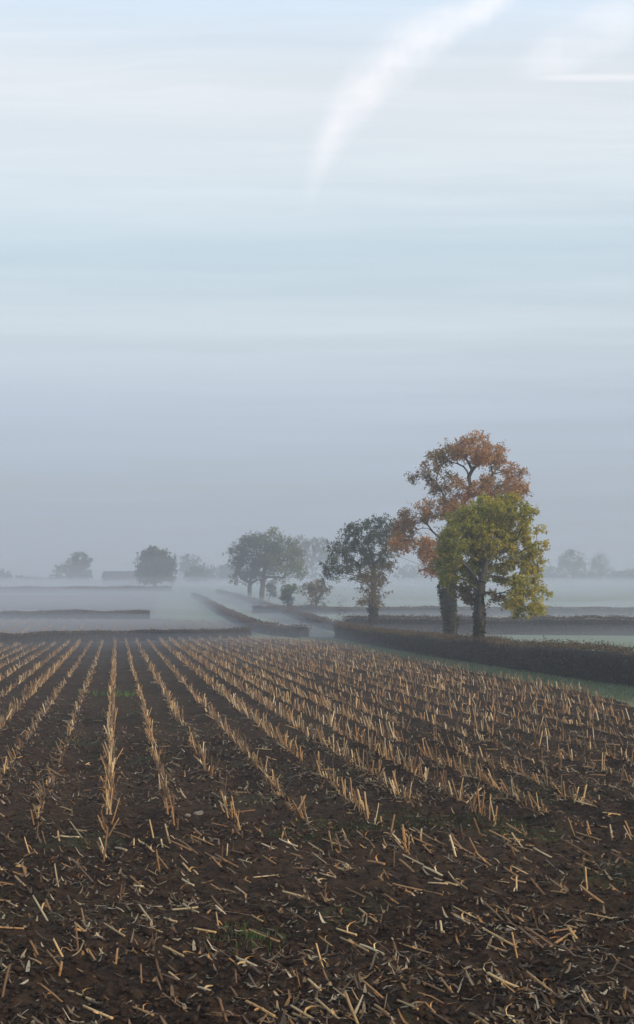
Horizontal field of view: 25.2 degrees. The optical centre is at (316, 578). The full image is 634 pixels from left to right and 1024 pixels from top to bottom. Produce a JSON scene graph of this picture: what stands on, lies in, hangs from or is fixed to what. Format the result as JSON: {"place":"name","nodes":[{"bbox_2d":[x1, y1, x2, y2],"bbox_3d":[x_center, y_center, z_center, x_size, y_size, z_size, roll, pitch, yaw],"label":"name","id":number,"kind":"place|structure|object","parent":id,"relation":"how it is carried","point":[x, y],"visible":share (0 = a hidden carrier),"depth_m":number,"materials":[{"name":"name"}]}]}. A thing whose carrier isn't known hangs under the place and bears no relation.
{"place":"outdoors","nodes":[
{"label":"outdoors","id":0,"kind":"place"},
{"bbox_2d":[0,595,158,616],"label":"ploughed field","id":1,"kind":"structure","parent":0,"point":[25,603],"depth_m":243.72,"materials":[{"name":"soil"}]},
{"bbox_2d":[0,619,255,634],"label":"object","id":2,"kind":"object","parent":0,"point":[108,624],"visible":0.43,"depth_m":133.09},
{"bbox_2d":[0,638,633,1023],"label":"stubble field","id":3,"kind":"structure","parent":0,"point":[434,906],"depth_m":15.46,"materials":[{"name":"soil"}]},
{"bbox_2d":[32,895,48,920],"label":"maize stalk","id":4,"kind":"object","parent":3,"relation":"on","point":[40,908],"visible":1,"depth_m":11.43,"materials":[{"name":"plant"}]},
{"bbox_2d":[40,984,62,1001],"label":"maize stalk","id":5,"kind":"object","parent":3,"relation":"on","point":[54,995],"visible":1,"depth_m":9.16,"materials":[{"name":"plant"}]},
{"bbox_2d":[46,949,59,966],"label":"maize stalk","id":6,"kind":"object","parent":3,"relation":"on","point":[54,959],"visible":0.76,"depth_m":9.90,"materials":[{"name":"plant"}]},
{"bbox_2d":[46,961,62,975],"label":"maize stalk","id":7,"kind":"object","parent":3,"relation":"on","point":[60,969],"visible":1,"depth_m":9.59,"materials":[{"name":"plant"}]},
{"bbox_2d":[53,938,70,959],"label":"maize stalk","id":8,"kind":"object","parent":3,"relation":"on","point":[60,952],"visible":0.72,"depth_m":10.15,"materials":[{"name":"plant"}]},
{"bbox_2d":[70,925,78,951],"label":"maize stalk","id":9,"kind":"object","parent":3,"relation":"on","point":[76,940],"visible":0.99,"depth_m":10.39,"materials":[{"name":"plant"}]},
{"bbox_2d":[65,988,94,1000],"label":"maize stalk","id":10,"kind":"object","parent":3,"relation":"on","point":[78,994],"visible":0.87,"depth_m":9.16,"materials":[{"name":"plant"}]},
{"bbox_2d":[77,863,93,881],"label":"maize stalk","id":11,"kind":"object","parent":3,"relation":"on","point":[85,873],"visible":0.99,"depth_m":12.73,"materials":[{"name":"plant"}]},
{"bbox_2d":[103,828,112,861],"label":"maize stalk","id":12,"kind":"object","parent":3,"relation":"on","point":[105,846],"visible":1,"depth_m":13.92,"materials":[{"name":"plant"}]},
{"bbox_2d":[84,688,144,697],"bbox_3d":[-5.706,3.190,39.833,1.878,0.282,1.614,0,0,-19],"label":"grass patch","id":13,"kind":"object","parent":3,"relation":"on","point":[119,693],"visible":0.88,"depth_m":39.80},
{"bbox_2d":[104,922,125,936],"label":"maize stalk","id":14,"kind":"object","parent":3,"relation":"on","point":[118,932],"visible":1,"depth_m":10.60,"materials":[{"name":"plant"}]},
{"bbox_2d":[132,900,153,907],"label":"maize stalk","id":15,"kind":"object","parent":3,"relation":"on","point":[143,904],"visible":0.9,"depth_m":11.88,"materials":[{"name":"plant"}]},
{"bbox_2d":[140,963,145,982],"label":"maize stalk","id":16,"kind":"object","parent":3,"relation":"on","point":[141,978],"visible":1,"depth_m":9.38,"materials":[{"name":"plant"}]},
{"bbox_2d":[139,904,150,919],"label":"maize stalk","id":17,"kind":"object","parent":3,"relation":"on","point":[145,914],"visible":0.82,"depth_m":11.35,"materials":[{"name":"plant"}]},
{"bbox_2d":[155,958,166,980],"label":"maize stalk","id":18,"kind":"object","parent":3,"relation":"on","point":[159,970],"visible":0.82,"depth_m":9.46,"materials":[{"name":"plant"}]},
{"bbox_2d":[164,823,174,842],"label":"maize stalk","id":19,"kind":"object","parent":3,"relation":"on","point":[167,833],"visible":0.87,"depth_m":14.98,"materials":[{"name":"plant"}]},
{"bbox_2d":[161,973,184,980],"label":"maize stalk","id":20,"kind":"object","parent":3,"relation":"on","point":[170,977],"visible":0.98,"depth_m":9.43,"materials":[{"name":"plant"}]},
{"bbox_2d":[162,945,193,956],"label":"maize stalk","id":21,"kind":"object","parent":3,"relation":"on","point":[174,951],"visible":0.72,"depth_m":10.30,"materials":[{"name":"plant"}]},
{"bbox_2d":[170,840,190,850],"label":"maize stalk","id":22,"kind":"object","parent":3,"relation":"on","point":[180,845],"visible":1,"depth_m":14.54,"materials":[{"name":"plant"}]},
{"bbox_2d":[171,902,197,909],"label":"maize stalk","id":23,"kind":"object","parent":3,"relation":"on","point":[188,908],"visible":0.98,"depth_m":11.63,"materials":[{"name":"plant"}]},
{"bbox_2d":[193,927,216,933],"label":"maize stalk","id":24,"kind":"object","parent":3,"relation":"on","point":[206,931],"visible":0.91,"depth_m":10.89,"materials":[{"name":"plant"}]},
{"bbox_2d":[197,985,212,990],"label":"maize stalk","id":25,"kind":"object","parent":3,"relation":"on","point":[203,988],"visible":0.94,"depth_m":9.23,"materials":[{"name":"plant"}]},
{"bbox_2d":[215,853,238,867],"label":"maize stalk","id":26,"kind":"object","parent":3,"relation":"on","point":[227,861],"visible":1,"depth_m":13.45,"materials":[{"name":"plant"}]},
{"bbox_2d":[236,957,256,965],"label":"maize stalk","id":27,"kind":"object","parent":3,"relation":"on","point":[245,961],"visible":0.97,"depth_m":9.84,"materials":[{"name":"plant"}]},
{"bbox_2d":[248,973,266,998],"bbox_3d":[-0.380,2.652,9.253,0.061,0.050,0.323,17,6,-29],"label":"maize stalk","id":28,"kind":"object","parent":3,"relation":"on","point":[251,979],"visible":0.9,"depth_m":9.29,"materials":[{"name":"plant"}]},
{"bbox_2d":[204,917,316,954],"bbox_3d":[-0.427,2.708,10.822,0.850,0.150,0.927,0,0,0],"label":"grass patch","id":29,"kind":"object","parent":3,"relation":"on","point":[253,935],"visible":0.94,"depth_m":10.75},
{"bbox_2d":[248,929,279,942],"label":"maize stalk","id":30,"kind":"object","parent":3,"relation":"on","point":[273,939],"visible":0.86,"depth_m":10.75,"materials":[{"name":"plant"}]},
{"bbox_2d":[259,958,275,965],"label":"maize stalk","id":31,"kind":"object","parent":3,"relation":"on","point":[267,961],"visible":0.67,"depth_m":9.99,"materials":[{"name":"plant"}]},
{"bbox_2d":[282,890,309,899],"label":"maize stalk","id":32,"kind":"object","parent":3,"relation":"on","point":[291,893],"visible":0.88,"depth_m":12.01,"materials":[{"name":"plant"}]},
{"bbox_2d":[287,908,307,921],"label":"maize stalk","id":33,"kind":"object","parent":3,"relation":"on","point":[295,914],"visible":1,"depth_m":11.27,"materials":[{"name":"plant"}]},
{"bbox_2d":[307,978,321,990],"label":"maize stalk","id":34,"kind":"object","parent":3,"relation":"on","point":[312,983],"visible":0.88,"depth_m":9.33,"materials":[{"name":"plant"}]},
{"bbox_2d":[0,722,633,1023],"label":"soil clods","id":35,"kind":"object","parent":3,"relation":"on","point":[117,1005],"visible":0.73,"depth_m":10.68,"materials":[{"name":"soil"}]},
{"bbox_2d":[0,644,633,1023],"bbox_3d":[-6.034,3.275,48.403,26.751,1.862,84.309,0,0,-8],"label":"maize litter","id":36,"kind":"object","parent":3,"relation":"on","point":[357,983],"visible":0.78,"depth_m":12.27,"materials":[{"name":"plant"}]},
{"bbox_2d":[0,618,633,1023],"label":"maize stubble","id":37,"kind":"object","parent":3,"relation":"on","point":[226,676],"visible":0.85,"depth_m":30.92,"materials":[{"name":"plant"}]},
{"bbox_2d":[0,666,633,843],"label":"weed seedlings","id":38,"kind":"object","parent":3,"relation":"on","point":[389,826],"visible":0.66,"depth_m":16.50,"materials":[{"name":"plant"}]},
{"bbox_2d":[336,921,356,935],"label":"maize stalk","id":39,"kind":"object","parent":3,"relation":"on","point":[347,932],"visible":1,"depth_m":10.95,"materials":[{"name":"plant"}]},
{"bbox_2d":[339,937,368,951],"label":"maize stalk","id":40,"kind":"object","parent":3,"relation":"on","point":[349,940],"visible":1,"depth_m":10.55,"materials":[{"name":"plant"}]},
{"bbox_2d":[361,791,368,819],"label":"maize stalk","id":41,"kind":"object","parent":3,"relation":"on","point":[366,805],"visible":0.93,"depth_m":16.29,"materials":[{"name":"plant"}]},
{"bbox_2d":[358,907,377,922],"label":"maize stalk","id":42,"kind":"object","parent":3,"relation":"on","point":[373,919],"visible":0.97,"depth_m":11.47,"materials":[{"name":"plant"}]},
{"bbox_2d":[359,942,384,955],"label":"maize stalk","id":43,"kind":"object","parent":3,"relation":"on","point":[368,947],"visible":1,"depth_m":10.23,"materials":[{"name":"plant"}]},
{"bbox_2d":[361,978,383,997],"bbox_3d":[0.366,2.629,9.036,0.048,0.058,0.286,0,23,-41],"label":"maize stalk","id":44,"kind":"object","parent":3,"relation":"on","point":[374,990],"visible":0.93,"depth_m":9.03,"materials":[{"name":"plant"}]},
{"bbox_2d":[367,853,384,864],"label":"maize stalk","id":45,"kind":"object","parent":3,"relation":"on","point":[378,862],"visible":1,"depth_m":13.69,"materials":[{"name":"plant"}]},
{"bbox_2d":[369,935,390,953],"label":"maize stalk","id":46,"kind":"object","parent":3,"relation":"on","point":[382,946],"visible":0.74,"depth_m":10.42,"materials":[{"name":"plant"}]},
{"bbox_2d":[392,883,421,894],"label":"maize stalk","id":47,"kind":"object","parent":3,"relation":"on","point":[411,888],"visible":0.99,"depth_m":12.33,"materials":[{"name":"plant"}]},
{"bbox_2d":[399,943,432,953],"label":"maize stalk","id":48,"kind":"object","parent":3,"relation":"on","point":[413,947],"visible":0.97,"depth_m":10.54,"materials":[{"name":"plant"}]},
{"bbox_2d":[409,835,434,847],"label":"maize stalk","id":49,"kind":"object","parent":3,"relation":"on","point":[427,844],"visible":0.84,"depth_m":14.80,"materials":[{"name":"plant"}]},
{"bbox_2d":[408,976,444,992],"bbox_3d":[0.704,2.669,9.337,0.062,0.034,0.369,0,0,-33],"label":"maize stalk","id":50,"kind":"object","parent":3,"relation":"on","point":[432,986],"visible":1,"depth_m":9.31,"materials":[{"name":"plant"}]},
{"bbox_2d":[423,865,442,875],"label":"maize stalk","id":51,"kind":"object","parent":3,"relation":"on","point":[434,871],"visible":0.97,"depth_m":13.07,"materials":[{"name":"plant"}]},
{"bbox_2d":[421,964,445,977],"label":"maize stalk","id":52,"kind":"object","parent":3,"relation":"on","point":[437,972],"visible":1,"depth_m":9.77,"materials":[{"name":"plant"}]},
{"bbox_2d":[440,977,458,998],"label":"maize stalk","id":53,"kind":"object","parent":3,"relation":"on","point":[447,986],"visible":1,"depth_m":9.22,"materials":[{"name":"plant"}]},
{"bbox_2d":[449,835,457,856],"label":"maize stalk","id":54,"kind":"object","parent":3,"relation":"on","point":[453,847],"visible":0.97,"depth_m":14.24,"materials":[{"name":"plant"}]},
{"bbox_2d":[452,878,469,889],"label":"maize stalk","id":55,"kind":"object","parent":3,"relation":"on","point":[462,885],"visible":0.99,"depth_m":12.66,"materials":[{"name":"plant"}]},
{"bbox_2d":[453,910,469,924],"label":"maize stalk","id":56,"kind":"object","parent":3,"relation":"on","point":[463,920],"visible":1,"depth_m":11.15,"materials":[{"name":"plant"}]},
{"bbox_2d":[484,902,503,920],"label":"maize stalk","id":57,"kind":"object","parent":3,"relation":"on","point":[498,915],"visible":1,"depth_m":11.46,"materials":[{"name":"plant"}]},
{"bbox_2d":[489,830,510,841],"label":"maize stalk","id":58,"kind":"object","parent":3,"relation":"on","point":[501,836],"visible":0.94,"depth_m":15.33,"materials":[{"name":"plant"}]},
{"bbox_2d":[483,928,517,947],"bbox_3d":[1.353,2.670,10.456,0.028,0.087,0.323,-38,36,-29],"label":"maize stalk","id":59,"kind":"object","parent":3,"relation":"on","point":[502,939],"visible":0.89,"depth_m":10.44,"materials":[{"name":"plant"}]},
{"bbox_2d":[486,972,518,988],"bbox_3d":[1.198,2.624,9.264,0.255,0.038,0.071,11,2,41],"label":"maize stalk","id":60,"kind":"object","parent":3,"relation":"on","point":[499,979],"visible":0.9,"depth_m":9.27,"materials":[{"name":"plant"}]},
{"bbox_2d":[503,863,518,876],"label":"maize stalk","id":61,"kind":"object","parent":3,"relation":"on","point":[509,871],"visible":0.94,"depth_m":13.12,"materials":[{"name":"plant"}]},
{"bbox_2d":[511,932,519,957],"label":"maize stalk","id":62,"kind":"object","parent":3,"relation":"on","point":[514,944],"visible":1,"depth_m":10.11,"materials":[{"name":"plant"}]},
{"bbox_2d":[518,926,543,948],"bbox_3d":[1.586,2.660,10.440,0.058,0.085,0.360,-6,16,-21],"label":"maize stalk","id":63,"kind":"object","parent":3,"relation":"on","point":[531,938],"visible":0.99,"depth_m":10.41,"materials":[{"name":"plant"}]},
{"bbox_2d":[530,878,545,894],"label":"maize stalk","id":64,"kind":"object","parent":3,"relation":"on","point":[537,886],"visible":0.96,"depth_m":12.37,"materials":[{"name":"plant"}]},
{"bbox_2d":[524,927,553,945],"bbox_3d":[1.688,2.728,10.728,0.069,0.096,0.349,-2,14,-27],"label":"maize stalk","id":65,"kind":"object","parent":3,"relation":"on","point":[538,935],"visible":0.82,"depth_m":10.69,"materials":[{"name":"plant"}]},
{"bbox_2d":[526,971,557,994],"bbox_3d":[1.469,2.591,9.149,0.078,0.053,0.304,-4,19,-33],"label":"maize stalk","id":66,"kind":"object","parent":3,"relation":"on","point":[537,980],"visible":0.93,"depth_m":9.15,"materials":[{"name":"plant"}]},
{"bbox_2d":[550,930,575,943],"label":"maize stalk","id":67,"kind":"object","parent":3,"relation":"on","point":[560,939],"visible":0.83,"depth_m":10.81,"materials":[{"name":"plant"}]},
{"bbox_2d":[567,925,577,941],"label":"maize stalk","id":68,"kind":"object","parent":3,"relation":"on","point":[574,936],"visible":1,"depth_m":10.77,"materials":[{"name":"plant"}]},
{"bbox_2d":[564,840,591,855],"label":"maize stalk","id":69,"kind":"object","parent":3,"relation":"on","point":[580,849],"visible":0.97,"depth_m":14.24,"materials":[{"name":"plant"}]},
{"bbox_2d":[579,885,603,902],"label":"maize stalk","id":70,"kind":"object","parent":3,"relation":"on","point":[591,894],"visible":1,"depth_m":12.01,"materials":[{"name":"plant"}]},
{"bbox_2d":[0,579,633,705],"bbox_3d":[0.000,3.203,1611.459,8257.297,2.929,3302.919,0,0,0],"label":"ground","id":71,"kind":"structure","parent":0,"point":[178,602],"depth_m":274.68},
{"bbox_2d":[0,568,15,584],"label":"tree","id":72,"kind":"object","parent":71,"relation":"on","point":[6,578],"visible":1,"depth_m":497.39,"materials":[{"name":"grey plant"}]},
{"bbox_2d":[12,575,53,584],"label":"bush","id":73,"kind":"object","parent":71,"relation":"on","point":[26,580],"visible":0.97,"depth_m":497.58,"materials":[{"name":"grey plant"}]},
{"bbox_2d":[50,551,92,584],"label":"tree","id":74,"kind":"object","parent":71,"relation":"on","point":[72,570],"visible":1,"depth_m":470.29,"materials":[{"name":"grey plant"}]},
{"bbox_2d":[0,608,149,619],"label":"hedge","id":75,"kind":"object","parent":71,"relation":"on","point":[64,614],"visible":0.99,"depth_m":153.34,"materials":[{"name":"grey plant"}]},
{"bbox_2d":[0,585,171,592],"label":"hedge","id":76,"kind":"object","parent":71,"relation":"on","point":[82,589],"visible":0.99,"depth_m":308.59,"materials":[{"name":"grey plant"}]},
{"bbox_2d":[101,571,137,585],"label":"barn","id":77,"kind":"structure","parent":71,"relation":"on","point":[118,578],"depth_m":421.40,"materials":[{"name":"brick"}]},
{"bbox_2d":[0,626,251,644],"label":"hedge","id":78,"kind":"object","parent":71,"relation":"on","point":[61,637],"visible":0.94,"depth_m":96.48,"materials":[{"name":"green plant"}]},
{"bbox_2d":[11,575,243,584],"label":"hedge","id":79,"kind":"object","parent":71,"relation":"on","point":[178,580],"visible":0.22,"depth_m":530.63,"materials":[{"name":"grey plant"}]},
{"bbox_2d":[133,545,178,585],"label":"round tree","id":80,"kind":"object","parent":71,"relation":"on","point":[157,563],"visible":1,"depth_m":348.48,"materials":[{"name":"grey plant"}]},
{"bbox_2d":[173,554,201,584],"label":"poplar tree","id":81,"kind":"object","parent":71,"relation":"on","point":[186,565],"visible":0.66,"depth_m":520.04,"materials":[{"name":"grey plant"}]},
{"bbox_2d":[184,563,212,585],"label":"bush","id":82,"kind":"object","parent":71,"relation":"on","point":[199,575],"visible":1,"depth_m":417.85,"materials":[{"name":"grey plant"}]},
{"bbox_2d":[206,559,242,584],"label":"bush","id":83,"kind":"object","parent":71,"relation":"on","point":[223,572],"visible":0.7,"depth_m":479.28,"materials":[{"name":"grey plant"}]},
{"bbox_2d":[219,530,282,597],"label":"lime tree","id":84,"kind":"object","parent":71,"relation":"on","point":[249,554],"visible":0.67,"depth_m":260.77,"materials":[{"name":"green plant"}]},
{"bbox_2d":[190,593,311,637],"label":"hedge","id":85,"kind":"object","parent":71,"relation":"on","point":[233,616],"visible":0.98,"depth_m":116.79,"materials":[{"name":"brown plant"}]},
{"bbox_2d":[266,582,278,601],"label":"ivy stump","id":86,"kind":"object","parent":71,"relation":"on","point":[270,588],"visible":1,"depth_m":239.53,"materials":[{"name":"green plant"}]},
{"bbox_2d":[217,598,333,638],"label":"lane","id":87,"kind":"structure","parent":71,"relation":"on","point":[316,632],"depth_m":156.97,"materials":[{"name":"asphalt"}]},
{"bbox_2d":[216,589,345,630],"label":"hedge","id":88,"kind":"object","parent":71,"relation":"on","point":[317,621],"visible":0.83,"depth_m":159.37,"materials":[{"name":"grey plant"}]},
{"bbox_2d":[255,526,308,600],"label":"willow tree","id":89,"kind":"object","parent":71,"relation":"on","point":[287,554],"visible":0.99,"depth_m":245.79,"materials":[{"name":"green plant"}]},
{"bbox_2d":[278,583,299,607],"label":"hawthorn bush","id":90,"kind":"object","parent":71,"relation":"on","point":[288,598],"visible":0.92,"depth_m":189.59,"materials":[{"name":"green plant"}]},
{"bbox_2d":[293,534,331,580],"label":"tree","id":91,"kind":"object","parent":71,"relation":"on","point":[305,545],"visible":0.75,"depth_m":479.63,"materials":[{"name":"grey plant"}]},
{"bbox_2d":[298,578,332,605],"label":"hawthorn tree","id":92,"kind":"object","parent":71,"relation":"on","point":[310,587],"visible":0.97,"depth_m":184.60,"materials":[{"name":"green plant"}]},
{"bbox_2d":[318,513,403,627],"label":"oak tree","id":93,"kind":"object","parent":71,"relation":"on","point":[372,600],"visible":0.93,"depth_m":111.76,"materials":[{"name":"green plant"}]},
{"bbox_2d":[391,563,426,584],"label":"tree","id":94,"kind":"object","parent":71,"relation":"on","point":[405,574],"visible":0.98,"depth_m":499.69,"materials":[{"name":"grey plant"}]},
{"bbox_2d":[251,604,633,615],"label":"hedge","id":95,"kind":"object","parent":71,"relation":"on","point":[464,610],"visible":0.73,"depth_m":172.04,"materials":[{"name":"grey plant"}]},
{"bbox_2d":[430,575,477,584],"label":"bush","id":96,"kind":"object","parent":71,"relation":"on","point":[435,580],"visible":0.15,"depth_m":499.86,"materials":[{"name":"grey plant"}]},
{"bbox_2d":[386,430,533,639],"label":"ash tree","id":97,"kind":"object","parent":71,"relation":"on","point":[483,455],"visible":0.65,"depth_m":80.90,"materials":[{"name":"orange plant"}]},
{"bbox_2d":[333,595,633,687],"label":"hedge","id":98,"kind":"object","parent":71,"relation":"on","point":[605,665],"visible":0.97,"depth_m":55.93,"materials":[{"name":"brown plant"}]},
{"bbox_2d":[343,612,633,635],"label":"hedge","id":99,"kind":"object","parent":71,"relation":"on","point":[618,625],"visible":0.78,"depth_m":111.15,"materials":[{"name":"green plant"}]},
{"bbox_2d":[429,490,553,641],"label":"field maple","id":100,"kind":"object","parent":71,"relation":"on","point":[475,527],"visible":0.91,"depth_m":62.32,"materials":[{"name":"green plant"}]},
{"bbox_2d":[411,574,633,584],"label":"hedge","id":101,"kind":"object","parent":71,"relation":"on","point":[605,581],"visible":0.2,"depth_m":507.28,"materials":[{"name":"grey plant"}]},
{"bbox_2d":[539,565,568,584],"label":"bush","id":102,"kind":"object","parent":71,"relation":"on","point":[559,579],"visible":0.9,"depth_m":477.03,"materials":[{"name":"grey plant"}]},
{"bbox_2d":[554,547,588,584],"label":"tree","id":103,"kind":"object","parent":71,"relation":"on","point":[573,565],"visible":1,"depth_m":469.20,"materials":[{"name":"grey plant"}]},
{"bbox_2d":[567,570,602,584],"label":"bush","id":104,"kind":"object","parent":71,"relation":"on","point":[583,579],"visible":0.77,"depth_m":478.44,"materials":[{"name":"grey plant"}]},
{"bbox_2d":[586,551,618,584],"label":"bare tree","id":105,"kind":"object","parent":71,"relation":"on","point":[599,565],"visible":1,"depth_m":469.04,"materials":[{"name":"grey plant"}]},
{"bbox_2d":[609,567,633,584],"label":"bush","id":106,"kind":"object","parent":71,"relation":"on","point":[627,577],"visible":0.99,"depth_m":477.14,"materials":[{"name":"grey plant"}]},
{"bbox_2d":[0,0,633,578],"label":"sky","id":107,"kind":"structure","parent":0,"point":[260,259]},
{"bbox_2d":[297,637,633,701],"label":"verge grass","id":108,"kind":"structure","parent":0,"point":[623,692],"depth_m":51.94,"materials":[{"name":"plant"}]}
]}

